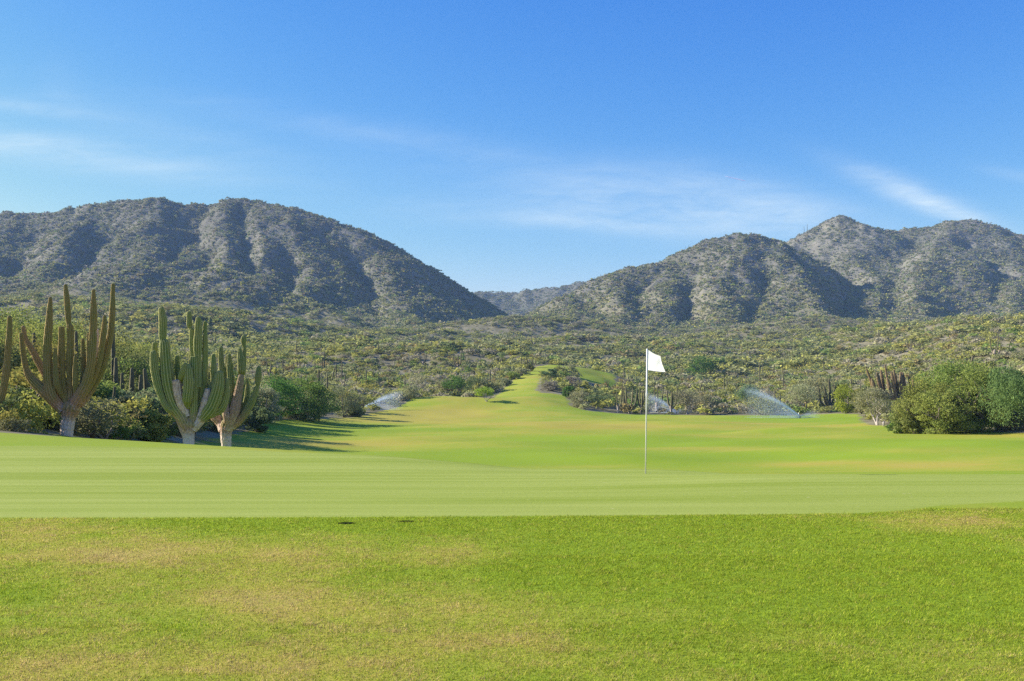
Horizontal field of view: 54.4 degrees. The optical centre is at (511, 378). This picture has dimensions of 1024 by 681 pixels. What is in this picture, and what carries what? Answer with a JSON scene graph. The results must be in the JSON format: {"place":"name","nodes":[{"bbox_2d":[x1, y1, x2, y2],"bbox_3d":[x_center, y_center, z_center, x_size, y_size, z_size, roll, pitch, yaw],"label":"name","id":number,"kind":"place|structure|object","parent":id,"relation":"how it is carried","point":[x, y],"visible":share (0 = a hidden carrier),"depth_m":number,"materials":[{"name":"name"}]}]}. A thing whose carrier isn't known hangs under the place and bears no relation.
{"place":"outdoors","nodes":[
{"label":"outdoors","id":0,"kind":"place"},
{"bbox_2d":[0,286,1023,680],"bbox_3d":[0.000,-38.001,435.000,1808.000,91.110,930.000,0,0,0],"label":"ground","id":1,"kind":"structure","parent":0,"point":[524,446],"depth_m":13.10,"materials":[{"name":"plant"}]},
{"bbox_2d":[0,315,12,403],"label":"giant cactus","id":2,"kind":"object","parent":1,"relation":"on","point":[6,366],"visible":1,"depth_m":40.92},
{"bbox_2d":[0,409,20,429],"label":"desert shrub","id":3,"kind":"object","parent":1,"relation":"on","point":[4,417],"visible":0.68,"depth_m":39.42,"materials":[{"name":"green plant"}]},
{"bbox_2d":[0,315,21,350],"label":"desert tree","id":4,"kind":"object","parent":1,"relation":"on","point":[1,332],"visible":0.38,"depth_m":63.55,"materials":[{"name":"green plant"}]},
{"bbox_2d":[0,396,23,417],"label":"desert shrub","id":5,"kind":"object","parent":1,"relation":"on","point":[7,400],"visible":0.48,"depth_m":41.47,"materials":[{"name":"green plant"}]},
{"bbox_2d":[0,416,31,432],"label":"desert shrub","id":6,"kind":"object","parent":1,"relation":"on","point":[17,424],"visible":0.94,"depth_m":39.28,"materials":[{"name":"green plant"}]},
{"bbox_2d":[0,343,34,376],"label":"desert tree","id":7,"kind":"object","parent":1,"relation":"on","point":[15,360],"visible":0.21,"depth_m":60.70,"materials":[{"name":"green plant"}]},
{"bbox_2d":[0,325,42,364],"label":"desert tree","id":8,"kind":"object","parent":1,"relation":"on","point":[16,335],"visible":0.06,"depth_m":72.77,"materials":[{"name":"green plant"}]},
{"bbox_2d":[0,383,45,421],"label":"desert shrub","id":9,"kind":"object","parent":1,"relation":"on","point":[17,392],"visible":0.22,"depth_m":45.72,"materials":[{"name":"green plant"}]},
{"bbox_2d":[0,302,53,352],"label":"desert tree","id":10,"kind":"object","parent":1,"relation":"on","point":[12,313],"visible":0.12,"depth_m":111.05,"materials":[{"name":"green plant"}]},
{"bbox_2d":[1,348,52,372],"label":"desert tree","id":11,"kind":"object","parent":1,"relation":"on","point":[33,366],"visible":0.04,"depth_m":65.77,"materials":[{"name":"green plant"}]},
{"bbox_2d":[9,368,45,404],"bbox_3d":[-26.152,0.965,54.369,3.404,3.068,3.673,0,0,21],"label":"desert shrub","id":12,"kind":"object","parent":1,"relation":"on","point":[18,375],"visible":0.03,"depth_m":53.35,"materials":[{"name":"green plant"}]},
{"bbox_2d":[0,387,61,433],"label":"desert shrub","id":13,"kind":"object","parent":1,"relation":"on","point":[35,409],"visible":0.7,"depth_m":41.34,"materials":[{"name":"green plant"}]},
{"bbox_2d":[0,362,79,399],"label":"desert shrub","id":14,"kind":"object","parent":1,"relation":"on","point":[23,380],"visible":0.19,"depth_m":45.48,"materials":[{"name":"green plant"}]},
{"bbox_2d":[6,312,86,370],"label":"desert tree","id":15,"kind":"object","parent":1,"relation":"on","point":[41,336],"visible":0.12,"depth_m":91.59,"materials":[{"name":"green plant"}]},
{"bbox_2d":[40,415,60,429],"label":"desert shrub","id":16,"kind":"object","parent":1,"relation":"on","point":[48,420],"visible":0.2,"depth_m":50.64,"materials":[{"name":"green plant"}]},
{"bbox_2d":[25,337,80,378],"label":"desert tree","id":17,"kind":"object","parent":1,"relation":"on","point":[56,346],"visible":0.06,"depth_m":75.51,"materials":[{"name":"green plant"}]},
{"bbox_2d":[25,316,87,345],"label":"desert tree","id":18,"kind":"object","parent":1,"relation":"on","point":[61,325],"visible":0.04,"depth_m":118.60,"materials":[{"name":"green plant"}]},
{"bbox_2d":[19,283,115,436],"bbox_3d":[-18.868,-0.641,42.114,3.916,6.849,1.178,0,0,-8],"label":"giant cactus","id":19,"kind":"object","parent":1,"relation":"on","point":[68,397],"visible":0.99,"depth_m":41.83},
{"bbox_2d":[74,331,77,369],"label":"column cactus","id":20,"kind":"object","parent":1,"relation":"on","point":[76,340],"depth_m":81.11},
{"bbox_2d":[58,395,125,438],"bbox_3d":[-20.434,1.900,47.763,3.224,2.168,4.244,0,0,-41],"label":"desert shrub","id":21,"kind":"object","parent":1,"relation":"on","point":[91,426],"visible":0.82,"depth_m":47.41,"materials":[{"name":"green plant"}]},
{"bbox_2d":[55,313,142,378],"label":"desert tree","id":22,"kind":"object","parent":1,"relation":"on","point":[98,325],"visible":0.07,"depth_m":96.06,"materials":[{"name":"green plant"}]},
{"bbox_2d":[88,423,117,437],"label":"desert shrub","id":23,"kind":"object","parent":1,"relation":"on","point":[104,433],"visible":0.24,"depth_m":52.91,"materials":[{"name":"green plant"}]},
{"bbox_2d":[89,380,123,399],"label":"desert tree","id":24,"kind":"object","parent":1,"relation":"on","point":[107,389],"visible":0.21,"depth_m":65.58,"materials":[{"name":"green plant"}]},
{"bbox_2d":[111,331,114,375],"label":"column cactus","id":25,"kind":"object","parent":1,"relation":"on","point":[112,355],"depth_m":83.49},
{"bbox_2d":[79,333,148,378],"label":"desert tree","id":26,"kind":"object","parent":1,"relation":"on","point":[126,345],"visible":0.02,"depth_m":108.52,"materials":[{"name":"green plant"}]},
{"bbox_2d":[78,340,151,390],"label":"desert tree","id":27,"kind":"object","parent":1,"relation":"on","point":[125,356],"visible":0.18,"depth_m":83.86,"materials":[{"name":"green plant"}]},
{"bbox_2d":[113,357,117,388],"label":"column cactus","id":28,"kind":"object","parent":1,"relation":"on","point":[115,375],"depth_m":71.50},
{"bbox_2d":[75,395,157,438],"bbox_3d":[-21.058,1.944,51.617,5.161,2.604,4.757,0,0,22],"label":"desert shrub","id":29,"kind":"object","parent":1,"relation":"on","point":[135,402],"visible":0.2,"depth_m":51.34,"materials":[{"name":"green plant"}]},
{"bbox_2d":[98,395,139,424],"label":"desert shrub","id":30,"kind":"object","parent":1,"relation":"on","point":[124,398],"visible":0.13,"depth_m":59.66,"materials":[{"name":"green plant"}]},
{"bbox_2d":[106,424,135,439],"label":"desert shrub","id":31,"kind":"object","parent":1,"relation":"on","point":[119,434],"visible":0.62,"depth_m":54.28,"materials":[{"name":"green plant"}]},
{"bbox_2d":[120,373,124,389],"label":"column cactus","id":32,"kind":"object","parent":1,"relation":"on","point":[122,379],"depth_m":67.92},
{"bbox_2d":[100,420,146,439],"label":"desert shrub","id":33,"kind":"object","parent":1,"relation":"on","point":[136,424],"visible":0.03,"depth_m":56.77,"materials":[{"name":"green plant"}]},
{"bbox_2d":[103,401,146,439],"bbox_3d":[-22.193,2.475,55.291,3.692,2.506,3.728,0,0,17],"label":"desert shrub","id":34,"kind":"object","parent":1,"relation":"on","point":[133,415],"visible":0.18,"depth_m":55.60,"materials":[{"name":"green plant"}]},
{"bbox_2d":[109,374,151,394],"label":"desert tree","id":35,"kind":"object","parent":1,"relation":"on","point":[126,384],"visible":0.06,"depth_m":73.24,"materials":[{"name":"green plant"}]},
{"bbox_2d":[129,368,134,394],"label":"column cactus","id":36,"kind":"object","parent":1,"relation":"on","point":[131,383],"depth_m":69.09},
{"bbox_2d":[116,422,149,439],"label":"desert shrub","id":37,"kind":"object","parent":1,"relation":"on","point":[139,428],"visible":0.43,"depth_m":57.16,"materials":[{"name":"green plant"}]},
{"bbox_2d":[103,358,174,390],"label":"desert tree","id":38,"kind":"object","parent":1,"relation":"on","point":[148,369],"visible":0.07,"depth_m":83.15,"materials":[{"name":"green plant"}]},
{"bbox_2d":[138,375,142,395],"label":"column cactus","id":39,"kind":"object","parent":1,"relation":"on","point":[140,386],"depth_m":67.91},
{"bbox_2d":[106,385,175,426],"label":"desert shrub","id":40,"kind":"object","parent":1,"relation":"on","point":[151,399],"visible":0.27,"depth_m":65.05,"materials":[{"name":"green plant"}]},
{"bbox_2d":[123,388,167,413],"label":"desert tree","id":41,"kind":"object","parent":1,"relation":"on","point":[150,394],"visible":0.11,"depth_m":65.38,"materials":[{"name":"green plant"}]},
{"bbox_2d":[143,369,147,392],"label":"column cactus","id":42,"kind":"object","parent":1,"relation":"on","point":[145,379],"depth_m":68.53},
{"bbox_2d":[129,408,174,441],"bbox_3d":[-21.727,2.868,60.125,2.791,2.184,2.837,0,0,0],"label":"desert shrub","id":43,"kind":"object","parent":1,"relation":"on","point":[156,423],"visible":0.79,"depth_m":59.54,"materials":[{"name":"green plant"}]},
{"bbox_2d":[125,341,184,387],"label":"desert tree","id":44,"kind":"object","parent":1,"relation":"on","point":[147,355],"visible":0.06,"depth_m":93.66,"materials":[{"name":"green plant"}]},
{"bbox_2d":[130,337,185,366],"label":"desert tree","id":45,"kind":"object","parent":1,"relation":"on","point":[149,345],"visible":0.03,"depth_m":119.54,"materials":[{"name":"green plant"}]},
{"bbox_2d":[137,396,178,437],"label":"desert tree","id":46,"kind":"object","parent":1,"relation":"on","point":[173,433],"visible":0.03,"depth_m":69.15,"materials":[{"name":"green plant"}]},
{"bbox_2d":[150,307,229,443],"bbox_3d":[-12.972,0.083,40.029,3.127,5.908,1.116,0,0,0],"label":"giant cactus","id":47,"kind":"object","parent":1,"relation":"on","point":[190,409],"visible":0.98,"depth_m":39.83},
{"bbox_2d":[200,415,245,432],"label":"desert tree","id":48,"kind":"object","parent":1,"relation":"on","point":[213,428],"visible":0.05,"depth_m":99.31,"materials":[{"name":"green plant"}]},
{"bbox_2d":[211,335,261,446],"bbox_3d":[-12.041,0.812,43.018,2.520,5.376,0.973,0,0,0],"label":"giant cactus","id":49,"kind":"object","parent":1,"relation":"on","point":[235,414],"visible":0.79,"depth_m":42.81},
{"bbox_2d":[234,371,264,406],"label":"desert tree","id":50,"kind":"object","parent":1,"relation":"on","point":[235,372],"visible":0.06,"depth_m":123.52,"materials":[{"name":"green plant"}]},
{"bbox_2d":[244,404,274,432],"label":"desert tree","id":51,"kind":"object","parent":1,"relation":"on","point":[259,420],"visible":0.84,"depth_m":111.27,"materials":[{"name":"green plant"}]},
{"bbox_2d":[250,383,286,422],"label":"desert tree","id":52,"kind":"object","parent":1,"relation":"on","point":[271,406],"visible":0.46,"depth_m":127.49,"materials":[{"name":"green plant"}]},
{"bbox_2d":[258,370,306,417],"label":"desert tree","id":53,"kind":"object","parent":1,"relation":"on","point":[285,402],"visible":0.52,"depth_m":139.01,"materials":[{"name":"green plant"}]},
{"bbox_2d":[283,395,310,418],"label":"desert tree","id":54,"kind":"object","parent":1,"relation":"on","point":[291,416],"visible":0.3,"depth_m":145.26,"materials":[{"name":"green plant"}]},
{"bbox_2d":[275,375,340,421],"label":"desert tree","id":55,"kind":"object","parent":1,"relation":"on","point":[320,404],"visible":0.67,"depth_m":147.33,"materials":[{"name":"green plant"}]},
{"bbox_2d":[326,384,367,417],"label":"desert tree","id":56,"kind":"object","parent":1,"relation":"on","point":[351,405],"visible":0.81,"depth_m":165.40,"materials":[{"name":"green plant"}]},
{"bbox_2d":[337,400,364,416],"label":"desert shrub","id":57,"kind":"object","parent":1,"relation":"on","point":[359,412],"visible":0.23,"depth_m":171.48,"materials":[{"name":"green plant"}]},
{"bbox_2d":[346,394,377,407],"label":"desert shrub","id":58,"kind":"object","parent":1,"relation":"on","point":[369,401],"visible":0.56,"depth_m":183.65,"materials":[{"name":"green plant"}]},
{"bbox_2d":[349,379,382,390],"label":"desert shrub","id":59,"kind":"object","parent":1,"relation":"on","point":[369,386],"visible":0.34,"depth_m":230.84,"materials":[{"name":"green plant"}]},
{"bbox_2d":[402,383,419,398],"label":"desert shrub","id":60,"kind":"object","parent":1,"relation":"on","point":[411,394],"visible":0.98,"depth_m":213.63,"materials":[{"name":"green plant"}]},
{"bbox_2d":[404,372,430,389],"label":"desert tree","id":61,"kind":"object","parent":1,"relation":"on","point":[421,379],"visible":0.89,"depth_m":231.75,"materials":[{"name":"green plant"}]},
{"bbox_2d":[431,381,456,392],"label":"desert shrub","id":62,"kind":"object","parent":1,"relation":"on","point":[439,386],"visible":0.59,"depth_m":238.13,"materials":[{"name":"green plant"}]},
{"bbox_2d":[440,375,472,391],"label":"desert tree","id":63,"kind":"object","parent":1,"relation":"on","point":[459,384],"visible":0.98,"depth_m":235.54,"materials":[{"name":"green plant"}]},
{"bbox_2d":[461,376,492,390],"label":"desert tree","id":64,"kind":"object","parent":1,"relation":"on","point":[471,379],"visible":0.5,"depth_m":244.93,"materials":[{"name":"green plant"}]},
{"bbox_2d":[474,386,495,401],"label":"desert tree","id":65,"kind":"object","parent":1,"relation":"on","point":[488,392],"visible":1,"depth_m":208.79,"materials":[{"name":"green plant"}]},
{"bbox_2d":[470,378,505,392],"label":"desert shrub","id":66,"kind":"object","parent":1,"relation":"on","point":[496,383],"visible":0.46,"depth_m":243.29,"materials":[{"name":"green plant"}]},
{"bbox_2d":[498,377,512,385],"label":"desert shrub","id":67,"kind":"object","parent":1,"relation":"on","point":[507,381],"visible":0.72,"depth_m":261.40,"materials":[{"name":"green plant"}]},
{"bbox_2d":[507,372,520,379],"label":"desert shrub","id":68,"kind":"object","parent":1,"relation":"on","point":[514,374],"visible":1,"depth_m":276.45,"materials":[{"name":"green plant"}]},
{"bbox_2d":[516,368,530,374],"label":"desert shrub","id":69,"kind":"object","parent":1,"relation":"on","point":[524,371],"visible":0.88,"depth_m":290.70,"materials":[{"name":"green plant"}]},
{"bbox_2d":[539,380,560,390],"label":"desert shrub","id":70,"kind":"object","parent":1,"relation":"on","point":[550,386],"visible":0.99,"depth_m":237.42,"materials":[{"name":"grey plant"}]},
{"bbox_2d":[541,368,558,379],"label":"desert tree","id":71,"kind":"object","parent":1,"relation":"on","point":[553,372],"visible":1,"depth_m":261.10,"materials":[{"name":"green plant"}]},
{"bbox_2d":[561,386,575,397],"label":"desert shrub","id":72,"kind":"object","parent":1,"relation":"on","point":[566,390],"visible":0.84,"depth_m":223.66,"materials":[{"name":"green plant"}]},
{"bbox_2d":[563,376,581,385],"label":"desert tree","id":73,"kind":"object","parent":1,"relation":"on","point":[571,379],"visible":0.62,"depth_m":251.35,"materials":[{"name":"grey plant"}]},
{"bbox_2d":[567,389,590,407],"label":"desert tree","id":74,"kind":"object","parent":1,"relation":"on","point":[581,394],"visible":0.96,"depth_m":207.49,"materials":[{"name":"green plant"}]},
{"bbox_2d":[589,390,613,406],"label":"desert shrub","id":75,"kind":"object","parent":1,"relation":"on","point":[598,397],"visible":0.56,"depth_m":215.27,"materials":[{"name":"green plant"}]},
{"bbox_2d":[616,389,621,412],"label":"branched cactus","id":76,"kind":"object","parent":1,"relation":"on","point":[618,405],"visible":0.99,"depth_m":205.81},
{"bbox_2d":[617,392,634,402],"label":"desert shrub","id":77,"kind":"object","parent":1,"relation":"on","point":[628,396],"visible":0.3,"depth_m":222.32,"materials":[{"name":"green plant"}]},
{"bbox_2d":[623,385,637,412],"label":"branched cactus","id":78,"kind":"object","parent":1,"relation":"on","point":[631,396],"visible":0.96,"depth_m":206.63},
{"bbox_2d":[637,387,644,413],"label":"branched cactus","id":79,"kind":"object","parent":1,"relation":"on","point":[641,403],"visible":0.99,"depth_m":207.96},
{"bbox_2d":[645,349,664,473],"bbox_3d":[2.420,0.568,16.778,0.412,2.145,0.043,0,0,42],"label":"golf flagstick","id":80,"kind":"object","parent":1,"relation":"on","point":[653,362],"visible":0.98,"depth_m":16.86,"materials":[{"name":"white paint"}]},
{"bbox_2d":[654,386,663,410],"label":"branched cactus","id":81,"kind":"object","parent":1,"relation":"on","point":[656,404],"visible":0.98,"depth_m":212.48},
{"bbox_2d":[667,386,677,412],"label":"branched cactus","id":82,"kind":"object","parent":1,"relation":"on","point":[671,406],"visible":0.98,"depth_m":205.65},
{"bbox_2d":[670,388,703,413],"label":"desert tree","id":83,"kind":"object","parent":1,"relation":"on","point":[684,397],"visible":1,"depth_m":205.54,"materials":[{"name":"green plant"}]},
{"bbox_2d":[686,355,719,375],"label":"desert tree","id":84,"kind":"object","parent":1,"relation":"on","point":[693,368],"visible":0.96,"depth_m":408.35,"materials":[{"name":"green plant"}]},
{"bbox_2d":[695,394,720,413],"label":"desert tree","id":85,"kind":"object","parent":1,"relation":"on","point":[710,400],"visible":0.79,"depth_m":207.23,"materials":[{"name":"green plant"}]},
{"bbox_2d":[730,384,765,404],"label":"desert tree","id":86,"kind":"object","parent":1,"relation":"on","point":[751,393],"visible":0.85,"depth_m":213.24,"materials":[{"name":"green plant"}]},
{"bbox_2d":[743,396,784,414],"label":"sprinkler water spray","id":87,"kind":"object","parent":1,"relation":"on","point":[758,403],"visible":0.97,"depth_m":201.07,"materials":[{"name":"liquid"}]},
{"bbox_2d":[756,389,785,399],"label":"desert shrub","id":88,"kind":"object","parent":1,"relation":"on","point":[768,395],"visible":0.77,"depth_m":245.41,"materials":[{"name":"grey plant"}]},
{"bbox_2d":[783,382,824,408],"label":"desert tree","id":89,"kind":"object","parent":1,"relation":"on","point":[804,396],"visible":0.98,"depth_m":202.33,"materials":[{"name":"green plant"}]},
{"bbox_2d":[797,375,838,397],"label":"desert tree","id":90,"kind":"object","parent":1,"relation":"on","point":[820,381],"visible":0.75,"depth_m":225.41,"materials":[{"name":"green plant"}]},
{"bbox_2d":[818,379,835,411],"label":"giant cactus","id":91,"kind":"object","parent":1,"relation":"on","point":[827,402],"visible":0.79,"depth_m":200.96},
{"bbox_2d":[830,383,865,412],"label":"desert tree","id":92,"kind":"object","parent":1,"relation":"on","point":[843,406],"visible":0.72,"depth_m":187.41,"materials":[{"name":"green plant"}]},
{"bbox_2d":[840,389,869,413],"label":"desert tree","id":93,"kind":"object","parent":1,"relation":"on","point":[856,410],"visible":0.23,"depth_m":178.46,"materials":[{"name":"green plant"}]},
{"bbox_2d":[850,386,894,424],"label":"desert tree","id":94,"kind":"object","parent":1,"relation":"on","point":[875,409],"visible":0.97,"depth_m":132.53,"materials":[{"name":"green plant"}]},
{"bbox_2d":[864,377,891,387],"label":"desert shrub","id":95,"kind":"object","parent":1,"relation":"on","point":[868,384],"visible":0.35,"depth_m":235.51,"materials":[{"name":"green plant"}]},
{"bbox_2d":[866,365,914,402],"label":"giant cactus","id":96,"kind":"object","parent":1,"relation":"on","point":[894,381],"visible":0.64,"depth_m":147.83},
{"bbox_2d":[885,412,903,433],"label":"desert shrub","id":97,"kind":"object","parent":1,"relation":"on","point":[888,427],"visible":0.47,"depth_m":105.98,"materials":[{"name":"green plant"}]},
{"bbox_2d":[887,398,934,433],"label":"desert tree","id":98,"kind":"object","parent":1,"relation":"on","point":[906,422],"visible":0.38,"depth_m":103.62,"materials":[{"name":"green plant"}]},
{"bbox_2d":[891,372,960,433],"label":"desert tree","id":99,"kind":"object","parent":1,"relation":"on","point":[938,388],"visible":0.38,"depth_m":103.70,"materials":[{"name":"green plant"}]},
{"bbox_2d":[909,388,981,433],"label":"desert tree","id":100,"kind":"object","parent":1,"relation":"on","point":[945,411],"visible":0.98,"depth_m":99.97,"materials":[{"name":"green plant"}]},
{"bbox_2d":[909,355,1011,431],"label":"desert tree","id":101,"kind":"object","parent":1,"relation":"on","point":[940,375],"visible":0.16,"depth_m":105.39,"materials":[{"name":"green plant"}]},
{"bbox_2d":[944,361,1013,432],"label":"desert tree","id":102,"kind":"object","parent":1,"relation":"on","point":[974,382],"visible":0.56,"depth_m":101.73,"materials":[{"name":"green plant"}]},
{"bbox_2d":[976,364,1023,429],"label":"desert tree","id":103,"kind":"object","parent":1,"relation":"on","point":[1008,386],"visible":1,"depth_m":96.58,"materials":[{"name":"green plant"}]},
{"bbox_2d":[997,414,1023,431],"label":"desert shrub","id":104,"kind":"object","parent":1,"relation":"on","point":[1015,427],"visible":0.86,"depth_m":101.83,"materials":[{"name":"green plant"}]},
{"bbox_2d":[1009,349,1023,360],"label":"desert shrub","id":105,"kind":"object","parent":1,"relation":"on","point":[1021,352],"visible":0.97,"depth_m":222.80,"materials":[{"name":"green plant"}]},
{"bbox_2d":[0,506,1023,680],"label":"grass","id":106,"kind":"structure","parent":0,"point":[886,577],"depth_m":7.38,"materials":[{"name":"plant"}]},
{"bbox_2d":[0,198,1023,328],"bbox_3d":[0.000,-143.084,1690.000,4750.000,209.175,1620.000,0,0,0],"label":"hills","id":107,"kind":"structure","parent":0,"point":[735,275],"depth_m":1174.70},
{"bbox_2d":[0,196,1023,439],"bbox_3d":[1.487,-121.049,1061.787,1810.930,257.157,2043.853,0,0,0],"label":"desert scrub","id":108,"kind":"object","parent":107,"relation":"on","point":[261,348],"visible":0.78,"depth_m":807.07,"materials":[{"name":"green plant"}]},
{"bbox_2d":[0,0,1023,292],"label":"sky","id":109,"kind":"structure","parent":0,"point":[508,146],"materials":[{"name":"blue"}]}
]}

